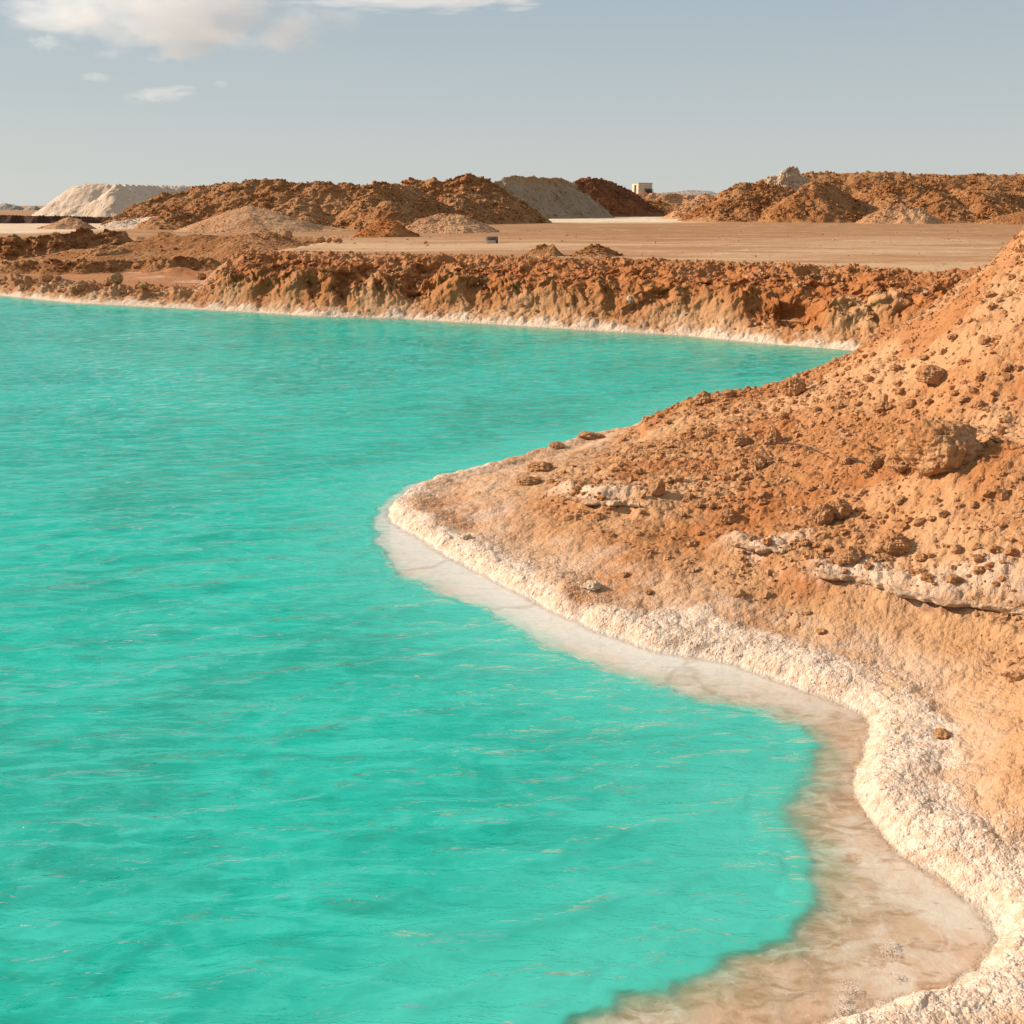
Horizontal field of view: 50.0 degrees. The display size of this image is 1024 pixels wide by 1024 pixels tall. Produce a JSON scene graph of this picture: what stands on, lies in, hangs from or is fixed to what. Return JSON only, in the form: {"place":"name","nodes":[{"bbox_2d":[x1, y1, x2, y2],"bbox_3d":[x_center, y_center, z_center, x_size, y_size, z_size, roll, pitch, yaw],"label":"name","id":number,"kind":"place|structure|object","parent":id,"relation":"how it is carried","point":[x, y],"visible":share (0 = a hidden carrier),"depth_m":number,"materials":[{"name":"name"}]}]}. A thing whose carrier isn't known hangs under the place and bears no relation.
{"place":"outdoors","nodes":[
{"label":"outdoors","id":0,"kind":"place"},
{"bbox_2d":[0,203,40,209],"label":"hills","id":1,"kind":"structure","parent":0,"point":[5,206],"depth_m":402.85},
{"bbox_2d":[486,236,497,242],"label":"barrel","id":2,"kind":"object","parent":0,"point":[495,238],"visible":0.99,"depth_m":49.32,"materials":[{"name":"metal"}]},
{"bbox_2d":[0,295,997,1023],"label":"water","id":3,"kind":"structure","parent":0,"point":[282,741],"depth_m":6.62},
{"bbox_2d":[834,977,864,1001],"bbox_3d":[1.340,1.893,4.364,0.137,0.003,0.102,9,18,28],"label":"foam","id":4,"kind":"object","parent":3,"relation":"on","point":[858,989],"visible":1,"depth_m":4.36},
{"bbox_2d":[877,944,897,959],"bbox_3d":[1.567,1.834,4.575,0.125,0.003,0.122,-8,18,-27],"label":"foam","id":5,"kind":"object","parent":3,"relation":"on","point":[886,950],"visible":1,"depth_m":4.58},
{"bbox_2d":[0,206,1023,1023],"bbox_3d":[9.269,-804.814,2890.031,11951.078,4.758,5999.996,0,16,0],"label":"ground","id":6,"kind":"structure","parent":0,"point":[874,896],"depth_m":8.60,"materials":[{"name":"soil"}]},
{"bbox_2d":[39,274,53,280],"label":"boulder","id":7,"kind":"object","parent":6,"relation":"on","point":[43,277],"visible":1,"depth_m":38.38,"materials":[{"name":"stone"}]},
{"bbox_2d":[0,215,112,223],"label":"soil bank","id":8,"kind":"structure","parent":6,"relation":"on","point":[11,219],"depth_m":104.14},
{"bbox_2d":[37,216,96,228],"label":"rubble heap","id":9,"kind":"object","parent":6,"relation":"on","point":[68,222],"visible":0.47,"depth_m":79.03,"materials":[{"name":"beige soil"}]},
{"bbox_2d":[31,183,111,215],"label":"salt heap","id":10,"kind":"object","parent":6,"relation":"on","point":[70,201],"visible":0.41,"depth_m":166.54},
{"bbox_2d":[0,227,145,260],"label":"soil bank","id":11,"kind":"structure","parent":6,"relation":"on","point":[13,247],"depth_m":53.58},
{"bbox_2d":[70,280,88,290],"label":"boulder","id":12,"kind":"object","parent":6,"relation":"on","point":[79,285],"visible":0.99,"depth_m":35.68,"materials":[{"name":"stone"}]},
{"bbox_2d":[74,244,132,257],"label":"soil heap","id":13,"kind":"object","parent":6,"relation":"on","point":[104,249],"visible":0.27,"depth_m":50.64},
{"bbox_2d":[102,277,111,285],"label":"boulder","id":14,"kind":"object","parent":6,"relation":"on","point":[106,281],"visible":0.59,"depth_m":36.69,"materials":[{"name":"stone"}]},
{"bbox_2d":[0,255,229,274],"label":"clod line","id":15,"kind":"object","parent":6,"relation":"on","point":[52,266],"visible":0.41,"depth_m":45.59,"materials":[{"name":"orange soil"}]},
{"bbox_2d":[108,272,123,283],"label":"boulder","id":16,"kind":"object","parent":6,"relation":"on","point":[117,277],"visible":1,"depth_m":35.14,"materials":[{"name":"stone"}]},
{"bbox_2d":[98,216,155,228],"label":"rubble heap","id":17,"kind":"object","parent":6,"relation":"on","point":[130,223],"visible":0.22,"depth_m":80.81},
{"bbox_2d":[71,184,194,216],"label":"salt heap","id":18,"kind":"object","parent":6,"relation":"on","point":[114,200],"visible":0.22,"depth_m":143.52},
{"bbox_2d":[137,283,148,288],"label":"boulder","id":19,"kind":"object","parent":6,"relation":"on","point":[141,285],"visible":1,"depth_m":34.38,"materials":[{"name":"stone"}]},
{"bbox_2d":[146,232,180,239],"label":"soil heap","id":20,"kind":"object","parent":6,"relation":"on","point":[162,234],"visible":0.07,"depth_m":56.01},
{"bbox_2d":[14,234,332,262],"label":"soil heap","id":21,"kind":"object","parent":6,"relation":"on","point":[167,246],"visible":0.26,"depth_m":52.01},
{"bbox_2d":[197,272,205,279],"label":"boulder","id":22,"kind":"object","parent":6,"relation":"on","point":[201,276],"visible":0.96,"depth_m":41.44,"materials":[{"name":"stone"}]},
{"bbox_2d":[169,231,308,260],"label":"soil heap","id":23,"kind":"object","parent":6,"relation":"on","point":[220,248],"visible":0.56,"depth_m":49.45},
{"bbox_2d":[172,206,358,232],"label":"soil heap","id":24,"kind":"object","parent":6,"relation":"on","point":[249,219],"visible":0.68,"depth_m":70.39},
{"bbox_2d":[99,178,463,229],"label":"soil heap","id":25,"kind":"object","parent":6,"relation":"on","point":[349,205],"visible":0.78,"depth_m":82.58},
{"bbox_2d":[282,231,292,237],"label":"boulder","id":26,"kind":"object","parent":6,"relation":"on","point":[287,233],"visible":0.57,"depth_m":58.85,"materials":[{"name":"stone"}]},
{"bbox_2d":[314,236,325,242],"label":"boulder","id":27,"kind":"object","parent":6,"relation":"on","point":[320,239],"visible":0.91,"depth_m":51.47,"materials":[{"name":"stone"}]},
{"bbox_2d":[351,218,420,237],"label":"soil heap","id":28,"kind":"object","parent":6,"relation":"on","point":[379,227],"visible":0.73,"depth_m":59.50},
{"bbox_2d":[406,213,498,232],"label":"soil heap","id":29,"kind":"object","parent":6,"relation":"on","point":[446,223],"visible":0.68,"depth_m":68.61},
{"bbox_2d":[459,534,472,539],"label":"boulder","id":30,"kind":"object","parent":6,"relation":"on","point":[466,536],"visible":1,"depth_m":9.88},
{"bbox_2d":[400,173,551,223],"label":"soil heap","id":31,"kind":"object","parent":6,"relation":"on","point":[482,199],"visible":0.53,"depth_m":105.17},
{"bbox_2d":[21,247,958,337],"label":"gravel","id":32,"kind":"structure","parent":6,"relation":"on","point":[870,315],"depth_m":29.66,"materials":[{"name":"gravel"}]},
{"bbox_2d":[516,476,542,485],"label":"boulder","id":33,"kind":"object","parent":6,"relation":"on","point":[526,480],"visible":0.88,"depth_m":11.34,"materials":[{"name":"stone"}]},
{"bbox_2d":[527,461,552,471],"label":"boulder","id":34,"kind":"object","parent":6,"relation":"on","point":[540,466],"visible":0.97,"depth_m":11.88,"materials":[{"name":"stone"}]},
{"bbox_2d":[525,243,564,255],"bbox_3d":[1.039,-8.718,37.520,2.910,0.894,2.871,0,16,0],"label":"rubble heap","id":35,"kind":"object","parent":6,"relation":"on","point":[545,249],"visible":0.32,"depth_m":37.25,"materials":[{"name":"orange soil"}]},
{"bbox_2d":[493,175,614,218],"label":"soil heap","id":36,"kind":"object","parent":6,"relation":"on","point":[554,198],"visible":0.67,"depth_m":145.65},
{"bbox_2d":[548,441,564,449],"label":"boulder","id":37,"kind":"object","parent":6,"relation":"on","point":[556,445],"visible":0.95,"depth_m":13.59,"materials":[{"name":"stone"}]},
{"bbox_2d":[576,431,603,439],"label":"boulder","id":38,"kind":"object","parent":6,"relation":"on","point":[587,435],"visible":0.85,"depth_m":14.15,"materials":[{"name":"stone"}]},
{"bbox_2d":[582,580,601,591],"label":"rock","id":39,"kind":"object","parent":6,"relation":"on","point":[594,585],"visible":1,"depth_m":8.54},
{"bbox_2d":[567,243,622,256],"bbox_3d":[2.782,-8.592,37.042,3.630,0.909,3.300,0,16,0],"label":"rubble heap","id":40,"kind":"object","parent":6,"relation":"on","point":[595,250],"visible":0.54,"depth_m":36.76,"materials":[{"name":"orange soil"}]},
{"bbox_2d":[557,491,640,507],"bbox_3d":[0.746,-0.101,10.083,1.019,0.140,0.249,13,20,40],"label":"crust ledge","id":41,"kind":"object","parent":6,"relation":"on","point":[608,503],"visible":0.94,"depth_m":9.96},
{"bbox_2d":[593,513,604,519],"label":"clod","id":42,"kind":"object","parent":6,"relation":"on","point":[598,516],"visible":1,"depth_m":9.83,"materials":[{"name":"soil"}]},
{"bbox_2d":[573,176,665,216],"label":"soil heap","id":43,"kind":"object","parent":6,"relation":"on","point":[613,199],"visible":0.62,"depth_m":166.62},
{"bbox_2d":[632,468,642,474],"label":"clod","id":44,"kind":"object","parent":6,"relation":"on","point":[637,471],"visible":1,"depth_m":10.82,"materials":[{"name":"soil"}]},
{"bbox_2d":[648,478,665,495],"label":"boulder","id":45,"kind":"object","parent":6,"relation":"on","point":[656,487],"visible":1,"depth_m":9.94,"materials":[{"name":"stone"}]},
{"bbox_2d":[645,199,680,214],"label":"rubble heap","id":46,"kind":"object","parent":6,"relation":"on","point":[664,207],"visible":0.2,"depth_m":181.47,"materials":[{"name":"orange soil"}]},
{"bbox_2d":[637,192,696,204],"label":"soil bank","id":47,"kind":"structure","parent":6,"relation":"on","point":[680,199],"depth_m":225.12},
{"bbox_2d":[663,476,673,483],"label":"clod","id":48,"kind":"object","parent":6,"relation":"on","point":[668,480],"visible":0.95,"depth_m":10.28,"materials":[{"name":"soil"}]},
{"bbox_2d":[660,193,715,218],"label":"rubble heap","id":49,"kind":"object","parent":6,"relation":"on","point":[679,212],"visible":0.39,"depth_m":138.50,"materials":[{"name":"beige soil"}]},
{"bbox_2d":[682,493,694,501],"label":"clod","id":50,"kind":"object","parent":6,"relation":"on","point":[688,497],"visible":0.97,"depth_m":9.88,"materials":[{"name":"soil"}]},
{"bbox_2d":[693,501,703,507],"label":"clod","id":51,"kind":"object","parent":6,"relation":"on","point":[696,504],"visible":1,"depth_m":9.70,"materials":[{"name":"soil"}]},
{"bbox_2d":[692,390,710,404],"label":"boulder","id":52,"kind":"object","parent":6,"relation":"on","point":[703,397],"visible":0.93,"depth_m":13.65,"materials":[{"name":"stone"}]},
{"bbox_2d":[694,427,716,438],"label":"boulder","id":53,"kind":"object","parent":6,"relation":"on","point":[703,433],"visible":0.84,"depth_m":12.05,"materials":[{"name":"stone"}]},
{"bbox_2d":[393,482,1023,1023],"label":"salt grains","id":54,"kind":"object","parent":6,"relation":"on","point":[819,686],"visible":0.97,"depth_m":6.35},
{"bbox_2d":[717,509,740,523],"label":"boulder","id":55,"kind":"object","parent":6,"relation":"on","point":[728,516],"visible":0.92,"depth_m":9.31,"materials":[{"name":"stone"}]},
{"bbox_2d":[722,389,736,397],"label":"boulder","id":56,"kind":"object","parent":6,"relation":"on","point":[730,393],"visible":1,"depth_m":13.63,"materials":[{"name":"stone"}]},
{"bbox_2d":[677,182,796,221],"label":"soil heap","id":57,"kind":"object","parent":6,"relation":"on","point":[743,202],"visible":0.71,"depth_m":115.73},
{"bbox_2d":[729,433,749,447],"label":"boulder","id":58,"kind":"object","parent":6,"relation":"on","point":[742,440],"visible":0.87,"depth_m":11.35,"materials":[{"name":"stone"}]},
{"bbox_2d":[739,474,748,480],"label":"clod","id":59,"kind":"object","parent":6,"relation":"on","point":[743,477],"visible":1,"depth_m":10.06,"materials":[{"name":"soil"}]},
{"bbox_2d":[729,540,785,552],"bbox_3d":[1.908,0.293,8.590,0.162,0.111,0.497,-12,20,-37],"label":"crust ledge","id":60,"kind":"object","parent":6,"relation":"on","point":[756,549],"visible":0.97,"depth_m":8.50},
{"bbox_2d":[748,454,767,468],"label":"boulder","id":61,"kind":"object","parent":6,"relation":"on","point":[758,461],"visible":0.97,"depth_m":10.35,"materials":[{"name":"stone"}]},
{"bbox_2d":[756,491,768,498],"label":"clod","id":62,"kind":"object","parent":6,"relation":"on","point":[761,494],"visible":0.95,"depth_m":9.61,"materials":[{"name":"soil"}]},
{"bbox_2d":[765,427,782,444],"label":"boulder","id":63,"kind":"object","parent":6,"relation":"on","point":[773,435],"visible":0.84,"depth_m":11.12,"materials":[{"name":"stone"}]},
{"bbox_2d":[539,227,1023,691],"bbox_3d":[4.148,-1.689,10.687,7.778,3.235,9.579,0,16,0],"label":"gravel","id":64,"kind":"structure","parent":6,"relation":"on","point":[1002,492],"depth_m":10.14,"materials":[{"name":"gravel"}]},
{"bbox_2d":[779,412,788,419],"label":"clod","id":65,"kind":"object","parent":6,"relation":"on","point":[783,415],"visible":1,"depth_m":11.67,"materials":[{"name":"soil"}]},
{"bbox_2d":[780,377,806,396],"bbox_3d":[3.189,-1.398,12.387,0.284,0.252,0.221,11,19,34],"label":"boulder","id":66,"kind":"object","parent":6,"relation":"on","point":[792,387],"visible":0.97,"depth_m":12.31,"materials":[{"name":"stone"}]},
{"bbox_2d":[766,442,828,456],"bbox_3d":[2.748,-0.586,10.410,0.139,0.150,1.186,-4,16,-14],"label":"twig","id":67,"kind":"object","parent":6,"relation":"on","point":[795,444],"visible":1,"depth_m":10.65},
{"bbox_2d":[800,538,810,546],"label":"clod","id":68,"kind":"object","parent":6,"relation":"on","point":[804,542],"visible":1,"depth_m":8.43,"materials":[{"name":"soil"}]},
{"bbox_2d":[755,181,867,222],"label":"soil heap","id":69,"kind":"object","parent":6,"relation":"on","point":[818,202],"visible":0.77,"depth_m":111.15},
{"bbox_2d":[809,503,833,525],"bbox_3d":[2.476,0.024,8.779,0.198,0.206,0.173,0,16,0],"label":"boulder","id":70,"kind":"object","parent":6,"relation":"on","point":[820,514],"visible":0.98,"depth_m":8.73,"materials":[{"name":"stone"}]},
{"bbox_2d":[816,628,826,634],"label":"boulder","id":71,"kind":"object","parent":6,"relation":"on","point":[820,631],"visible":1,"depth_m":7.54,"materials":[{"name":"stone"}]},
{"bbox_2d":[820,545,831,551],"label":"clod","id":72,"kind":"object","parent":6,"relation":"on","point":[827,548],"visible":1,"depth_m":8.32,"materials":[{"name":"soil"}]},
{"bbox_2d":[834,402,843,409],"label":"clod","id":73,"kind":"object","parent":6,"relation":"on","point":[838,405],"visible":1,"depth_m":11.22,"materials":[{"name":"soil"}]},
{"bbox_2d":[828,497,853,520],"bbox_3d":[2.626,-0.016,8.800,0.208,0.210,0.194,0,16,0],"label":"boulder","id":74,"kind":"object","parent":6,"relation":"on","point":[842,509],"visible":0.83,"depth_m":8.74,"materials":[{"name":"stone"}]},
{"bbox_2d":[816,571,870,584],"bbox_3d":[2.375,0.482,7.861,0.393,0.108,0.167,7,17,23],"label":"crust ledge","id":75,"kind":"object","parent":6,"relation":"on","point":[833,577],"visible":0.98,"depth_m":7.81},
{"bbox_2d":[840,455,855,464],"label":"boulder","id":76,"kind":"object","parent":6,"relation":"on","point":[845,459],"visible":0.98,"depth_m":9.56,"materials":[{"name":"stone"}]},
{"bbox_2d":[836,546,865,564],"bbox_3d":[2.478,0.316,8.031,0.202,0.149,0.214,8,18,28],"label":"boulder","id":77,"kind":"object","parent":6,"relation":"on","point":[850,555],"visible":0.98,"depth_m":7.97,"materials":[{"name":"stone"}]},
{"bbox_2d":[863,375,872,381],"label":"clod","id":78,"kind":"object","parent":6,"relation":"on","point":[867,378],"visible":1,"depth_m":11.29,"materials":[{"name":"soil"}]},
{"bbox_2d":[851,182,885,198],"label":"soil heap","id":79,"kind":"object","parent":6,"relation":"on","point":[864,192],"visible":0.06,"depth_m":125.88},
{"bbox_2d":[864,455,884,469],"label":"boulder","id":80,"kind":"object","parent":6,"relation":"on","point":[875,462],"visible":0.93,"depth_m":9.26,"materials":[{"name":"stone"}]},
{"bbox_2d":[872,401,886,412],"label":"boulder","id":81,"kind":"object","parent":6,"relation":"on","point":[879,406],"visible":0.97,"depth_m":10.68,"materials":[{"name":"stone"}]},
{"bbox_2d":[754,170,1023,195],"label":"soil heap","id":82,"kind":"object","parent":6,"relation":"on","point":[855,182],"visible":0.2,"depth_m":141.70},
{"bbox_2d":[765,165,810,190],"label":"rock outcrop","id":83,"kind":"object","parent":82,"relation":"on","point":[792,178],"visible":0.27,"depth_m":135.47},
{"bbox_2d":[877,530,912,556],"bbox_3d":[2.797,0.245,7.990,0.224,0.203,0.214,11,19,33],"label":"boulder","id":84,"kind":"object","parent":6,"relation":"on","point":[892,543],"visible":0.97,"depth_m":7.94,"materials":[{"name":"stone"}]},
{"bbox_2d":[889,364,901,370],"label":"clod","id":85,"kind":"object","parent":6,"relation":"on","point":[897,367],"visible":1,"depth_m":11.03,"materials":[{"name":"soil"}]},
{"bbox_2d":[884,451,910,472],"bbox_3d":[3.162,-0.410,8.880,0.290,0.214,0.322,-9,18,-28],"label":"boulder","id":86,"kind":"object","parent":6,"relation":"on","point":[894,461],"visible":0.43,"depth_m":8.80,"materials":[{"name":"stone"}]},
{"bbox_2d":[856,204,943,223],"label":"rubble heap","id":87,"kind":"object","parent":6,"relation":"on","point":[899,214],"visible":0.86,"depth_m":103.07,"materials":[{"name":"beige soil"}]},
{"bbox_2d":[894,495,905,504],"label":"clod","id":88,"kind":"object","parent":6,"relation":"on","point":[900,499],"visible":1,"depth_m":8.46,"materials":[{"name":"soil"}]},
{"bbox_2d":[904,399,915,408],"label":"clod","id":89,"kind":"object","parent":6,"relation":"on","point":[909,403],"visible":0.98,"depth_m":10.46,"materials":[{"name":"soil"}]},
{"bbox_2d":[914,553,927,561],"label":"clod","id":90,"kind":"object","parent":6,"relation":"on","point":[920,557],"visible":1,"depth_m":7.77,"materials":[{"name":"soil"}]},
{"bbox_2d":[915,365,945,384],"bbox_3d":[3.993,-1.301,10.429,0.295,0.198,0.267,0,16,0],"label":"boulder","id":91,"kind":"object","parent":6,"relation":"on","point":[930,374],"visible":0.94,"depth_m":10.34,"materials":[{"name":"stone"}]},
{"bbox_2d":[854,180,1023,222],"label":"soil heap","id":92,"kind":"object","parent":6,"relation":"on","point":[944,202],"visible":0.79,"depth_m":114.87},
{"bbox_2d":[896,418,983,477],"bbox_3d":[3.304,-0.486,8.432,0.478,0.475,0.580,-11,19,-35],"label":"boulder","id":93,"kind":"object","parent":6,"relation":"on","point":[929,448],"visible":0.9,"depth_m":8.26,"materials":[{"name":"rock"}]},
{"bbox_2d":[934,728,950,738],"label":"boulder","id":94,"kind":"object","parent":6,"relation":"on","point":[941,733],"visible":1,"depth_m":6.17,"materials":[{"name":"stone"}]},
{"bbox_2d":[870,580,1023,614],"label":"crust ledge","id":95,"kind":"object","parent":6,"relation":"on","point":[899,592],"visible":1,"depth_m":7.27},
{"bbox_2d":[946,573,960,583],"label":"clod","id":96,"kind":"object","parent":6,"relation":"on","point":[952,578],"visible":1,"depth_m":7.41,"materials":[{"name":"soil"}]},
{"bbox_2d":[958,395,968,402],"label":"clod","id":97,"kind":"object","parent":6,"relation":"on","point":[962,398],"visible":1,"depth_m":9.78,"materials":[{"name":"soil"}]},
{"bbox_2d":[969,501,978,507],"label":"clod","id":98,"kind":"object","parent":6,"relation":"on","point":[973,504],"visible":1,"depth_m":7.87,"materials":[{"name":"soil"}]},
{"bbox_2d":[973,399,984,407],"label":"clod","id":99,"kind":"object","parent":6,"relation":"on","point":[979,402],"visible":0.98,"depth_m":9.56,"materials":[{"name":"soil"}]},
{"bbox_2d":[972,566,985,574],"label":"clod","id":100,"kind":"object","parent":6,"relation":"on","point":[979,570],"visible":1,"depth_m":7.38,"materials":[{"name":"soil"}]},
{"bbox_2d":[978,336,990,344],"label":"clod","id":101,"kind":"object","parent":6,"relation":"on","point":[982,340],"visible":0.99,"depth_m":10.16,"materials":[{"name":"soil"}]},
{"bbox_2d":[984,291,995,297],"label":"clod","id":102,"kind":"object","parent":6,"relation":"on","point":[987,294],"visible":1,"depth_m":10.70,"materials":[{"name":"soil"}]},
{"bbox_2d":[988,485,1000,492],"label":"clod","id":103,"kind":"object","parent":6,"relation":"on","point":[993,488],"visible":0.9,"depth_m":7.83,"materials":[{"name":"soil"}]},
{"bbox_2d":[976,210,1023,224],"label":"soil heap","id":104,"kind":"object","parent":6,"relation":"on","point":[1016,218],"visible":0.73,"depth_m":99.61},
{"bbox_2d":[1000,363,1010,371],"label":"clod","id":105,"kind":"object","parent":6,"relation":"on","point":[1005,367],"visible":1,"depth_m":9.71,"materials":[{"name":"soil"}]},
{"bbox_2d":[0,0,1023,205],"label":"sky","id":106,"kind":"structure","parent":0,"point":[714,96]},
{"bbox_2d":[632,183,653,193],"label":"shed","id":107,"kind":"structure","parent":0,"point":[641,188],"depth_m":238.58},
{"bbox_2d":[327,230,1006,266],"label":"gravel","id":108,"kind":"structure","parent":0,"point":[688,237],"depth_m":53.81,"materials":[{"name":"gravel"}]},
{"bbox_2d":[658,190,718,195],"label":"hills","id":109,"kind":"structure","parent":0,"point":[694,192],"depth_m":1431.22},
{"bbox_2d":[832,1001,853,1014],"bbox_3d":[1.292,1.923,4.258,0.098,0.003,0.078,-10,19,-32],"label":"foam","id":110,"kind":"object","parent":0,"point":[845,1008],"visible":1,"depth_m":4.25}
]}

